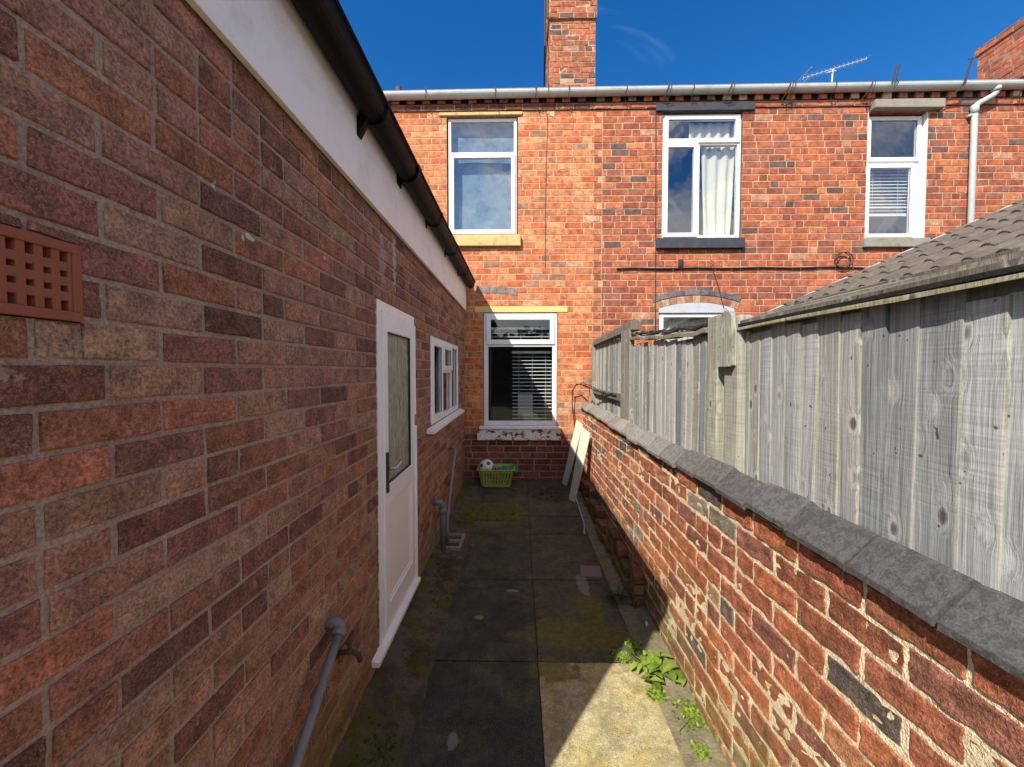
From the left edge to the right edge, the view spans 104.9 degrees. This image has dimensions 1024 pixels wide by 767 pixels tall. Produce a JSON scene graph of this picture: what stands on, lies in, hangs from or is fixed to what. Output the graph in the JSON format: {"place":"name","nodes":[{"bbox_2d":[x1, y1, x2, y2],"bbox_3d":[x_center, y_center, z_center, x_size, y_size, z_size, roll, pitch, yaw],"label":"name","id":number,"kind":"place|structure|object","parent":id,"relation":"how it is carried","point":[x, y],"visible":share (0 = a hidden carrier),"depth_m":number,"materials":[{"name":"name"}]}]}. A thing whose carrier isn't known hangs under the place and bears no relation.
{"place":"outdoors","nodes":[
{"label":"outdoors","id":0,"kind":"place"},
{"bbox_2d":[330,477,482,766],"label":"soil strip","id":1,"kind":"object","parent":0,"point":[388,696],"visible":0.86,"depth_m":2.17,"materials":[{"name":"brown soil"}]},
{"bbox_2d":[348,504,469,766],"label":"moss","id":2,"kind":"object","parent":1,"relation":"on","point":[386,762],"visible":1,"depth_m":1.85,"materials":[{"name":"green plant"}]},
{"bbox_2d":[439,533,464,550],"bbox_3d":[-0.577,1.547,3.802,0.201,0.076,0.321,0,2,1],"label":"drain gully","id":3,"kind":"object","parent":1,"relation":"on","point":[459,541],"visible":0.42,"depth_m":3.79,"materials":[{"name":"concrete"}]},
{"bbox_2d":[404,480,685,766],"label":"path","id":4,"kind":"structure","parent":0,"point":[480,706],"depth_m":2.24,"materials":[{"name":"concrete"}]},
{"bbox_2d":[465,503,517,520],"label":"slab","id":5,"kind":"structure","parent":4,"relation":"on","point":[506,512],"depth_m":4.51,"materials":[{"name":"concrete"}]},
{"bbox_2d":[477,464,514,486],"bbox_3d":[-0.213,1.252,5.347,0.509,0.244,0.360,0,2,1],"label":"laundry basket","id":6,"kind":"object","parent":4,"relation":"on","point":[491,484],"visible":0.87,"depth_m":5.22,"materials":[{"name":"plastic"}]},
{"bbox_2d":[479,459,493,473],"bbox_3d":[-0.344,1.116,5.305,0.196,0.196,0.196,0,2,1],"label":"football","id":7,"kind":"object","parent":6,"relation":"in","point":[486,464],"visible":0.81,"depth_m":5.24,"materials":[{"name":"white leather"}]},
{"bbox_2d":[497,465,518,473],"bbox_3d":[-0.063,1.166,5.345,0.320,0.112,0.192,0,2,1],"label":"cloth","id":8,"kind":"object","parent":6,"relation":"in","point":[511,467],"visible":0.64,"depth_m":5.32,"materials":[{"name":"teal fabric"}]},
{"bbox_2d":[472,489,631,766],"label":"path joint silt","id":9,"kind":"object","parent":4,"relation":"on","point":[536,642],"visible":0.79,"depth_m":2.37,"materials":[{"name":"soil"}]},
{"bbox_2d":[609,645,636,663],"bbox_3d":[0.644,1.604,2.310,0.149,0.041,0.128,2,3,45],"label":"weed","id":10,"kind":"object","parent":9,"relation":"on","point":[622,655],"visible":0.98,"depth_m":2.31,"materials":[{"name":"green plant"}]},
{"bbox_2d":[623,636,647,652],"bbox_3d":[0.743,1.601,2.407,0.121,0.040,0.156,0,2,-14],"label":"weed","id":11,"kind":"object","parent":9,"relation":"on","point":[632,644],"visible":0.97,"depth_m":2.40,"materials":[{"name":"green plant"}]},
{"bbox_2d":[644,685,671,703],"bbox_3d":[0.749,1.611,2.033,0.127,0.044,0.105,1,2,34],"label":"weed","id":12,"kind":"object","parent":9,"relation":"on","point":[655,692],"visible":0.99,"depth_m":2.03,"materials":[{"name":"green plant"}]},
{"bbox_2d":[562,420,582,485],"bbox_3d":[0.804,0.932,5.224,0.030,0.902,0.393,-1,2,-36],"label":"board","id":13,"kind":"object","parent":4,"relation":"on","point":[574,444],"visible":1,"depth_m":5.21,"materials":[{"name":"beige wood"}]},
{"bbox_2d":[569,427,590,502],"bbox_3d":[0.821,0.995,4.783,0.169,0.911,0.234,-1,2,-20],"label":"board","id":14,"kind":"object","parent":4,"relation":"on","point":[582,449],"visible":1,"depth_m":4.79,"materials":[{"name":"beige wood"}]},
{"bbox_2d":[575,496,585,534],"bbox_3d":[0.761,1.433,4.321,0.062,0.201,0.638,0,2,1],"label":"hose","id":15,"kind":"object","parent":4,"relation":"on","point":[584,532],"visible":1,"depth_m":4.39,"materials":[{"name":"grey plastic"}]},
{"bbox_2d":[580,565,602,577],"bbox_3d":[0.659,1.569,3.285,0.178,0.014,0.189,0,2,7],"label":"loose tile","id":16,"kind":"object","parent":4,"relation":"on","point":[591,571],"visible":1,"depth_m":3.27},
{"bbox_2d":[569,479,729,766],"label":"concrete strip","id":17,"kind":"object","parent":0,"point":[649,635],"visible":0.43,"depth_m":2.14,"materials":[{"name":"grey concrete"}]},
{"bbox_2d":[603,585,632,605],"bbox_3d":[0.792,1.540,2.858,0.271,0.145,0.267,0,2,1],"label":"weed","id":18,"kind":"object","parent":17,"relation":"on","point":[621,596],"visible":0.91,"depth_m":2.86,"materials":[{"name":"green plant"}]},
{"bbox_2d":[626,647,685,689],"bbox_3d":[0.805,1.569,2.154,0.310,0.089,0.268,0,2,1],"label":"weed","id":19,"kind":"object","parent":17,"relation":"on","point":[654,664],"visible":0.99,"depth_m":2.15,"materials":[{"name":"green plant"}]},
{"bbox_2d":[665,697,708,733],"bbox_3d":[0.879,1.598,1.889,0.240,0.039,0.204,0,2,1],"label":"weed","id":20,"kind":"object","parent":17,"relation":"on","point":[692,712],"visible":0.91,"depth_m":1.89,"materials":[{"name":"green plant"}]},
{"bbox_2d":[690,739,711,761],"bbox_3d":[0.829,1.614,1.714,0.112,0.038,0.084,2,2,43],"label":"weed","id":21,"kind":"object","parent":17,"relation":"on","point":[701,751],"visible":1,"depth_m":1.72,"materials":[{"name":"green plant"}]},
{"bbox_2d":[339,0,1023,89],"label":"sky","id":22,"kind":"structure","parent":0,"point":[406,44],"materials":[{"name":"blue"}]},
{"label":"ground","id":23,"kind":"structure","parent":0,"visible":0},
{"bbox_2d":[0,0,475,766],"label":"brick extension","id":24,"kind":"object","parent":23,"relation":"on","point":[236,276],"visible":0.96,"depth_m":0.97,"materials":[{"name":"brick"}]},
{"bbox_2d":[372,299,420,668],"bbox_3d":[-0.706,0.580,2.476,0.129,2.093,0.915,0,2,1],"label":"door","id":25,"kind":"structure","parent":24,"relation":"in","point":[398,578],"depth_m":2.43,"materials":[{"name":"white plastic"}]},
{"bbox_2d":[426,336,464,433],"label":"window","id":26,"kind":"structure","parent":24,"relation":"in","point":[443,355],"depth_m":4.01,"materials":[{"name":"white plastic"}]},
{"bbox_2d":[383,0,602,479],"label":"terraced house","id":27,"kind":"structure","parent":23,"relation":"on","point":[492,178],"depth_m":5.46,"materials":[{"name":"orange brick"}]},
{"bbox_2d":[439,111,521,246],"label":"window","id":28,"kind":"structure","parent":27,"relation":"in","point":[483,153],"depth_m":5.57,"materials":[{"name":"white plastic"}]},
{"bbox_2d":[475,286,567,439],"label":"window","id":29,"kind":"structure","parent":27,"relation":"in","point":[520,373],"depth_m":5.67,"materials":[{"name":"white plastic"}]},
{"bbox_2d":[545,85,548,245],"bbox_3d":[0.470,-2.776,5.324,0.034,2.360,0.160,0,2,1],"label":"cable","id":30,"kind":"object","parent":27,"relation":"attached to","point":[546,163],"visible":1,"depth_m":5.41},
{"bbox_2d":[578,401,1023,766],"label":"garden wall","id":31,"kind":"structure","parent":23,"relation":"on","point":[795,630],"depth_m":1.24,"materials":[{"name":"brick"}]},
{"bbox_2d":[591,320,640,422],"bbox_3d":[1.124,0.216,4.485,0.096,1.636,1.872,0,2,1],"label":"timber fence","id":32,"kind":"object","parent":31,"relation":"on","point":[612,365],"visible":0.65,"depth_m":4.21,"materials":[{"name":"grey wood"}]},
{"bbox_2d":[572,383,615,427],"bbox_3d":[1.002,0.462,4.764,0.133,0.925,1.436,0,2,-10],"label":"cable","id":33,"kind":"object","parent":32,"relation":"attached to","point":[586,386],"visible":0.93,"depth_m":5.11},
{"bbox_2d":[629,322,707,455],"bbox_3d":[1.089,0.299,2.790,0.104,1.475,1.562,0,2,1],"label":"timber fence","id":34,"kind":"object","parent":31,"relation":"on","point":[670,391],"visible":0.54,"depth_m":2.60,"materials":[{"name":"grey wood"}]},
{"bbox_2d":[706,315,723,461],"bbox_3d":[1.060,0.434,2.031,0.077,1.557,0.105,0,2,1],"label":"fence post","id":35,"kind":"object","parent":31,"relation":"on","point":[715,413],"visible":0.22,"depth_m":1.99,"materials":[{"name":"grey wood"}]},
{"bbox_2d":[716,311,753,473],"bbox_3d":[1.047,0.437,1.870,0.098,1.560,0.151,0,2,1],"label":"fence post","id":36,"kind":"object","parent":31,"relation":"on","point":[731,348],"visible":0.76,"depth_m":1.80,"materials":[{"name":"grey wood"}]},
{"bbox_2d":[678,278,1023,601],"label":"timber fence","id":37,"kind":"object","parent":31,"relation":"on","point":[901,422],"visible":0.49,"depth_m":1.03,"materials":[{"name":"grey wood"}]},
{"bbox_2d":[593,17,1023,345],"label":"terraced house","id":38,"kind":"structure","parent":23,"relation":"on","point":[864,174],"depth_m":5.37,"materials":[{"name":"red brick"}]},
{"bbox_2d":[655,148,655,340],"bbox_3d":[1.969,-1.622,5.404,0.042,4.250,0.009,0,2,1],"label":"cable","id":39,"kind":"object","parent":38,"relation":"attached to","point":[655,239],"visible":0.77,"depth_m":5.39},
{"bbox_2d":[652,290,741,341],"bbox_3d":[2.542,-0.495,5.524,1.221,1.589,0.185,0,2,1],"label":"window","id":40,"kind":"structure","parent":38,"relation":"in","point":[672,314],"depth_m":5.42,"materials":[{"name":"white plastic"}]},
{"bbox_2d":[655,102,754,249],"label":"window","id":41,"kind":"structure","parent":38,"relation":"in","point":[701,154],"depth_m":5.47,"materials":[{"name":"white plastic"}]},
{"bbox_2d":[617,252,864,310],"bbox_3d":[3.420,-1.337,5.364,3.962,0.888,0.054,0,2,1],"label":"cable","id":42,"kind":"object","parent":38,"relation":"attached to","point":[836,266],"visible":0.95,"depth_m":5.37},
{"bbox_2d":[798,56,868,82],"bbox_3d":[5.128,-4.725,6.260,0.996,0.899,0.300,0,2,1],"label":"tv aerial","id":43,"kind":"object","parent":38,"relation":"attached to","point":[832,71],"visible":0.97,"depth_m":6.25,"materials":[{"name":"silver metal"}]},
{"bbox_2d":[861,98,945,247],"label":"window","id":44,"kind":"structure","parent":38,"relation":"in","point":[896,145],"depth_m":5.40,"materials":[{"name":"white plastic"}]},
{"bbox_2d":[755,199,1023,316],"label":"outbuilding","id":45,"kind":"structure","parent":23,"relation":"on","point":[1000,230],"depth_m":2.66,"materials":[{"name":"tile"}]},
{"bbox_2d":[736,246,1023,329],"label":"gutter","id":46,"kind":"object","parent":45,"relation":"attached to","point":[1004,266],"visible":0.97,"depth_m":1.04,"materials":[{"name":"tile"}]}
]}

